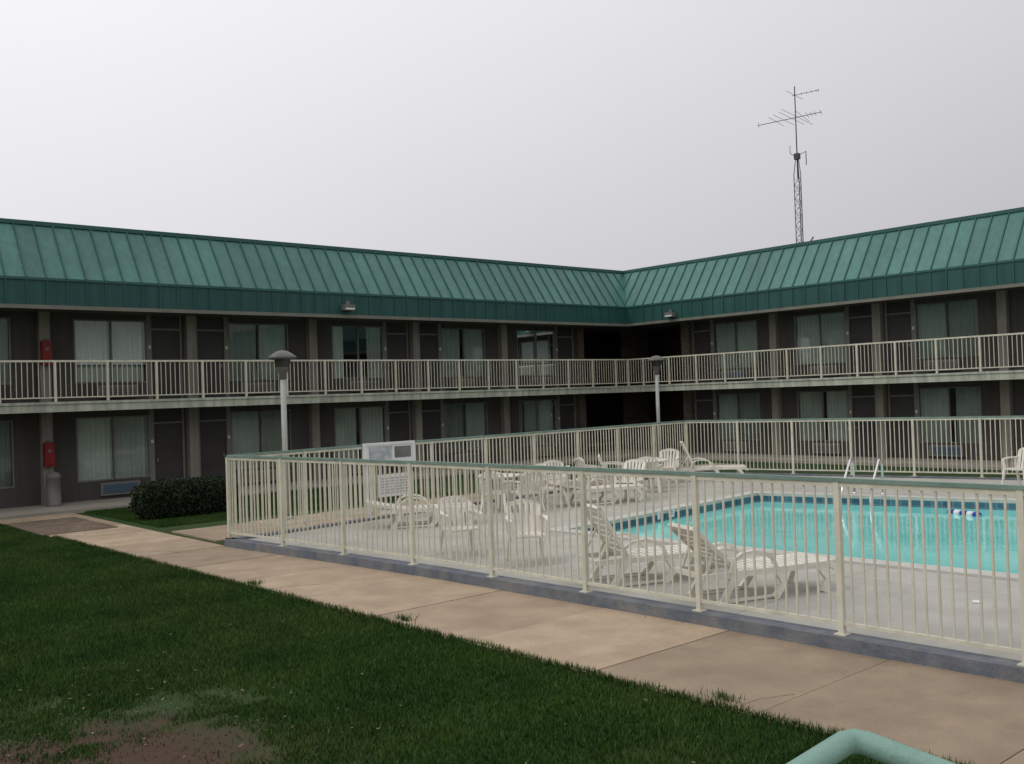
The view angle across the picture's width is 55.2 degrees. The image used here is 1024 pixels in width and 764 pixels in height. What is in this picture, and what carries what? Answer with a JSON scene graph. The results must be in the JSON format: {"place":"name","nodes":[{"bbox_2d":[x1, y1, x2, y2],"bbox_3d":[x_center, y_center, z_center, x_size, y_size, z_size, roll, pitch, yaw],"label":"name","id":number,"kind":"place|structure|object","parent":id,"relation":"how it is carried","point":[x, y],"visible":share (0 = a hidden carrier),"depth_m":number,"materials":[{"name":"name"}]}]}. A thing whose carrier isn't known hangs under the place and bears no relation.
{"place":"outdoors","nodes":[
{"label":"outdoors","id":0,"kind":"place"},
{"bbox_2d":[362,440,414,517],"bbox_3d":[-2.593,2.059,20.793,1.300,1.570,0.075,-1,-1,-41],"label":"pool rules sign","id":1,"kind":"object","parent":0,"point":[400,450],"visible":0.79,"depth_m":20.78,"materials":[{"name":"white metal"}]},
{"bbox_2d":[0,442,1022,763],"bbox_3d":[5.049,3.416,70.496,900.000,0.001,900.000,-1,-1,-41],"label":"ground","id":2,"kind":"structure","parent":0,"point":[132,752],"depth_m":8.07,"materials":[{"name":"brown soil"}]},
{"bbox_2d":[4,517,117,535],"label":"brick paving","id":3,"kind":"structure","parent":2,"relation":"on","point":[61,526],"depth_m":21.87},
{"bbox_2d":[128,475,241,519],"bbox_3d":[-7.802,2.779,23.525,2.674,1.026,1.125,-1,-1,-41],"label":"hedge","id":4,"kind":"object","parent":2,"relation":"on","point":[174,497],"visible":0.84,"depth_m":23.01,"materials":[{"name":"green plant"}]},
{"bbox_2d":[0,484,977,763],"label":"lawn grass","id":5,"kind":"structure","parent":2,"relation":"on","point":[40,624],"depth_m":9.22,"materials":[{"name":"green plant"}]},
{"bbox_2d":[0,289,1023,508],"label":"walls","id":6,"kind":"structure","parent":2,"relation":"on","point":[615,409],"depth_m":32.64,"materials":[{"name":"paint"}]},
{"bbox_2d":[0,300,980,486],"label":"curtains","id":7,"kind":"object","parent":6,"relation":"attached to","point":[95,434],"visible":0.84,"depth_m":31.50,"materials":[{"name":"white fabric"}]},
{"bbox_2d":[0,207,1023,325],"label":"mansard roof","id":8,"kind":"structure","parent":6,"relation":"attached to","point":[49,265],"depth_m":31.34,"materials":[{"name":"green metal"}]},
{"bbox_2d":[341,301,355,310],"bbox_3d":[-5.187,-2.420,31.056,0.400,0.300,0.228,-1,-1,-41],"label":"wall floodlight","id":9,"kind":"object","parent":8,"relation":"attached to","point":[347,306],"depth_m":30.99,"materials":[{"name":"grey paint"}]},
{"bbox_2d":[664,309,675,317],"bbox_3d":[6.107,-2.660,37.885,0.228,0.300,0.400,-1,-1,-41],"label":"wall floodlight","id":10,"kind":"object","parent":8,"relation":"attached to","point":[670,313],"depth_m":37.80,"materials":[{"name":"grey paint"}]},
{"bbox_2d":[0,286,1023,413],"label":"slabs","id":11,"kind":"structure","parent":6,"relation":"attached to","point":[593,331],"depth_m":31.64,"materials":[{"name":"paint"}]},
{"bbox_2d":[0,332,1023,402],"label":"balcony railing","id":12,"kind":"object","parent":11,"relation":"on","point":[428,388],"visible":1,"depth_m":31.60,"materials":[{"name":"beige metal"}]},
{"bbox_2d":[0,449,1023,519],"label":"building walkway","id":13,"kind":"structure","parent":2,"relation":"on","point":[43,510],"depth_m":30.79,"materials":[{"name":"concrete"}]},
{"bbox_2d":[46,471,61,506],"bbox_3d":[-12.235,2.846,26.157,0.400,0.920,0.400,-1,-1,-41],"label":"ash receptacle","id":14,"kind":"object","parent":13,"relation":"on","point":[53,480],"visible":1,"depth_m":26.01,"materials":[{"name":"grey paint"}]},
{"bbox_2d":[0,299,982,495],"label":"frames and ac units","id":15,"kind":"structure","parent":13,"relation":"on","point":[116,488],"depth_m":32.58,"materials":[{"name":"metal"}]},
{"bbox_2d":[517,331,556,445],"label":"window panes","id":16,"kind":"object","parent":15,"relation":"attached to","point":[528,409],"visible":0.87,"depth_m":38.63,"materials":[{"name":"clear glass"}]},
{"bbox_2d":[36,290,1014,504],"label":"columns","id":17,"kind":"structure","parent":13,"relation":"on","point":[192,422],"depth_m":32.98,"materials":[{"name":"concrete"}]},
{"bbox_2d":[40,339,52,364],"bbox_3d":[-12.577,-0.821,26.457,0.260,0.700,0.180,-1,-1,-41],"label":"fire extinguisher cabinet","id":18,"kind":"object","parent":17,"relation":"attached to","point":[45,349],"visible":0.97,"depth_m":26.39,"materials":[{"name":"red metal"}]},
{"bbox_2d":[43,440,54,466],"bbox_3d":[-12.483,1.927,26.419,0.260,0.700,0.180,-1,-1,-41],"label":"fire extinguisher cabinet","id":19,"kind":"object","parent":17,"relation":"attached to","point":[49,453],"visible":1,"depth_m":26.36,"materials":[{"name":"red metal"}]},
{"bbox_2d":[224,472,1023,683],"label":"painted curb","id":20,"kind":"structure","parent":2,"relation":"on","point":[1001,668],"depth_m":11.09,"materials":[{"name":"paint"}]},
{"bbox_2d":[227,420,688,537],"bbox_3d":[-0.011,2.021,23.702,15.499,1.550,0.181,-1,-1,-47],"label":"pool fence","id":21,"kind":"object","parent":20,"relation":"on","point":[303,452],"visible":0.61,"depth_m":22.63,"materials":[{"name":"beige metal"}]},
{"bbox_2d":[225,455,1023,666],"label":"pool fence","id":22,"kind":"object","parent":20,"relation":"on","point":[976,489],"visible":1,"depth_m":11.33,"materials":[{"name":"beige metal"}]},
{"bbox_2d":[685,416,1023,477],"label":"pool fence","id":23,"kind":"object","parent":20,"relation":"on","point":[903,419],"visible":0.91,"depth_m":26.41,"materials":[{"name":"beige metal"}]},
{"bbox_2d":[248,476,1023,660],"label":"pool deck","id":24,"kind":"structure","parent":2,"relation":"on","point":[973,609],"depth_m":12.73,"materials":[{"name":"concrete"}]},
{"bbox_2d":[364,494,476,528],"bbox_3d":[-1.788,2.542,19.317,2.188,0.628,0.735,-2,-1,-11],"label":"chaise lounge","id":25,"kind":"object","parent":24,"relation":"on","point":[404,511],"visible":0.48,"depth_m":19.03,"materials":[{"name":"white plastic"}]},
{"bbox_2d":[437,496,484,558],"bbox_3d":[-0.827,2.294,15.584,0.640,0.906,0.707,-2,-1,-19],"label":"plastic armchair","id":26,"kind":"object","parent":24,"relation":"on","point":[458,521],"visible":0.67,"depth_m":15.76,"materials":[{"name":"white plastic"}]},
{"bbox_2d":[479,471,512,512],"bbox_3d":[-0.357,2.355,21.166,0.640,0.906,0.707,-2,-1,12],"label":"plastic armchair","id":27,"kind":"object","parent":24,"relation":"on","point":[498,488],"visible":0.52,"depth_m":20.93,"materials":[{"name":"white plastic"}]},
{"bbox_2d":[478,473,519,508],"bbox_3d":[-0.288,2.454,22.039,1.000,0.736,1.000,-1,-1,-41],"label":"round table","id":28,"kind":"object","parent":24,"relation":"on","point":[510,475],"visible":0.32,"depth_m":21.84,"materials":[{"name":"white plastic"}]},
{"bbox_2d":[509,472,544,513],"bbox_3d":[0.293,2.331,21.054,0.640,0.906,0.707,-2,-1,-30],"label":"plastic armchair","id":29,"kind":"object","parent":24,"relation":"on","point":[530,485],"visible":0.61,"depth_m":20.87,"materials":[{"name":"white plastic"}]},
{"bbox_2d":[505,500,551,566],"bbox_3d":[0.224,2.246,14.640,0.640,0.906,0.707,-2,-1,-8],"label":"plastic armchair","id":30,"kind":"object","parent":24,"relation":"on","point":[538,527],"visible":0.69,"depth_m":14.83,"materials":[{"name":"white plastic"}]},
{"bbox_2d":[511,463,546,502],"bbox_3d":[0.402,2.348,22.506,0.707,0.906,0.640,-1,-1,-35],"label":"plastic armchair","id":31,"kind":"object","parent":24,"relation":"on","point":[545,496],"visible":0.2,"depth_m":22.51,"materials":[{"name":"white plastic"}]},
{"bbox_2d":[536,465,570,506],"bbox_3d":[0.921,2.319,21.750,0.707,0.906,0.640,-2,-1,-9],"label":"plastic armchair","id":32,"kind":"object","parent":24,"relation":"on","point":[564,481],"visible":0.58,"depth_m":21.54,"materials":[{"name":"white plastic"}]},
{"bbox_2d":[543,460,577,499],"bbox_3d":[1.141,2.335,23.454,0.640,0.906,0.707,-2,-1,-24],"label":"plastic armchair","id":33,"kind":"object","parent":24,"relation":"on","point":[555,462],"visible":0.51,"depth_m":23.65,"materials":[{"name":"white plastic"}]},
{"bbox_2d":[573,457,609,491],"bbox_3d":[1.986,2.322,24.562,0.707,0.906,0.640,-2,-1,-23],"label":"plastic armchair","id":34,"kind":"object","parent":24,"relation":"on","point":[580,461],"visible":0.52,"depth_m":24.41,"materials":[{"name":"white plastic"}]},
{"bbox_2d":[549,476,647,504],"bbox_3d":[1.948,2.453,22.111,2.188,0.628,0.735,-2,-1,-23],"label":"chaise lounge","id":35,"kind":"object","parent":24,"relation":"on","point":[616,487],"visible":0.69,"depth_m":21.99,"materials":[{"name":"white plastic"}]},
{"bbox_2d":[598,454,623,484],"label":"plastic armchair","id":36,"kind":"object","parent":24,"relation":"on","point":[602,463],"visible":0.53,"depth_m":25.17,"materials":[{"name":"white plastic"}]},
{"bbox_2d":[614,459,646,497],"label":"plastic armchair","id":37,"kind":"object","parent":24,"relation":"on","point":[632,480],"visible":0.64,"depth_m":23.02,"materials":[{"name":"white plastic"}]},
{"bbox_2d":[637,457,663,492],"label":"plastic armchair","id":38,"kind":"object","parent":24,"relation":"on","point":[652,464],"visible":0.51,"depth_m":23.87,"materials":[{"name":"white plastic"}]},
{"bbox_2d":[634,458,668,488],"bbox_3d":[3.550,2.368,25.244,1.000,0.736,1.000,-1,-1,-41],"label":"round table","id":39,"kind":"object","parent":24,"relation":"on","point":[660,460],"visible":0.2,"depth_m":25.08,"materials":[{"name":"white plastic"}]},
{"bbox_2d":[579,504,727,585],"bbox_3d":[1.859,2.111,13.027,1.905,1.070,0.735,-2,-1,-18],"label":"chaise lounge","id":40,"kind":"object","parent":24,"relation":"on","point":[667,554],"visible":0.49,"depth_m":12.77,"materials":[{"name":"white plastic"}]},
{"bbox_2d":[655,448,680,483],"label":"plastic armchair","id":41,"kind":"object","parent":24,"relation":"on","point":[675,465],"visible":0.8,"depth_m":26.69,"materials":[{"name":"white plastic"}]},
{"bbox_2d":[676,441,748,480],"bbox_3d":[5.467,2.161,26.884,1.905,1.104,0.735,-2,-1,4],"label":"chaise lounge","id":42,"kind":"object","parent":24,"relation":"on","point":[714,468],"visible":0.82,"depth_m":26.60,"materials":[{"name":"white plastic"}]},
{"bbox_2d":[667,523,835,602],"bbox_3d":[2.914,2.122,11.858,2.001,0.944,0.735,-2,-1,-22],"label":"chaise lounge","id":43,"kind":"object","parent":24,"relation":"on","point":[790,562],"visible":0.65,"depth_m":11.66,"materials":[{"name":"white plastic"}]},
{"bbox_2d":[544,491,1018,581],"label":"swimming pool","id":44,"kind":"structure","parent":24,"relation":"in","point":[971,540],"depth_m":18.16,"materials":[{"name":"liquid"}]},
{"bbox_2d":[841,458,856,496],"bbox_3d":[7.464,2.368,21.781,0.100,1.296,0.977,-3,-1,38],"label":"pool grab rail","id":45,"kind":"object","parent":44,"relation":"attached to","point":[853,469],"visible":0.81,"depth_m":21.96,"materials":[{"name":"metal"}]},
{"bbox_2d":[869,459,883,507],"bbox_3d":[7.978,2.346,21.433,0.100,1.296,0.977,-3,-1,38],"label":"pool grab rail","id":46,"kind":"object","parent":44,"relation":"attached to","point":[876,468],"visible":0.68,"depth_m":21.53,"materials":[{"name":"metal"}]},
{"bbox_2d":[947,509,981,516],"bbox_3d":[8.969,2.613,19.437,0.130,0.130,0.791,-2,-1,-23],"label":"pool float line","id":47,"kind":"object","parent":44,"relation":"on","point":[967,513],"visible":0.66,"depth_m":19.34,"materials":[{"name":"white paint"}]},
{"bbox_2d":[1001,447,1023,484],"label":"plastic armchair","id":48,"kind":"object","parent":24,"relation":"on","point":[1017,468],"visible":0.97,"depth_m":22.78,"materials":[{"name":"white plastic"}]},
{"bbox_2d":[647,356,665,465],"bbox_3d":[5.008,0.981,33.593,0.640,3.780,0.640,-1,-1,-41],"label":"street lamp","id":49,"kind":"object","parent":2,"relation":"on","point":[656,361],"visible":0.81,"depth_m":33.53,"materials":[{"name":"metal"}]},
{"bbox_2d":[0,463,1023,763],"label":"concrete path","id":50,"kind":"structure","parent":0,"point":[958,717],"depth_m":9.72,"materials":[{"name":"beige concrete"}]},
{"bbox_2d":[268,350,296,518],"bbox_3d":[-5.103,1.175,21.981,0.640,3.780,0.640,-1,-1,-41],"label":"street lamp","id":51,"kind":"object","parent":50,"relation":"on","point":[282,358],"visible":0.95,"depth_m":21.92,"materials":[{"name":"metal"}]},
{"bbox_2d":[0,0,1023,270],"label":"sky","id":52,"kind":"structure","parent":0,"point":[621,135],"materials":[{"name":"grey"}]},
{"bbox_2d":[758,86,821,242],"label":"antenna tower","id":53,"kind":"structure","parent":0,"point":[796,155],"depth_m":50.12,"materials":[{"name":"metal"}]},
{"bbox_3d":[0.268,2.103,-1.017,5.000,1.050,4.250,-1,-1,-41],"label":"stair landing","id":54,"kind":"object","parent":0,"visible":0},
{"bbox_2d":[786,729,955,763],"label":"stair handrail","id":55,"kind":"object","parent":54,"relation":"on","point":[837,747],"visible":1,"depth_m":2.00,"materials":[{"name":"green metal"}]}
]}

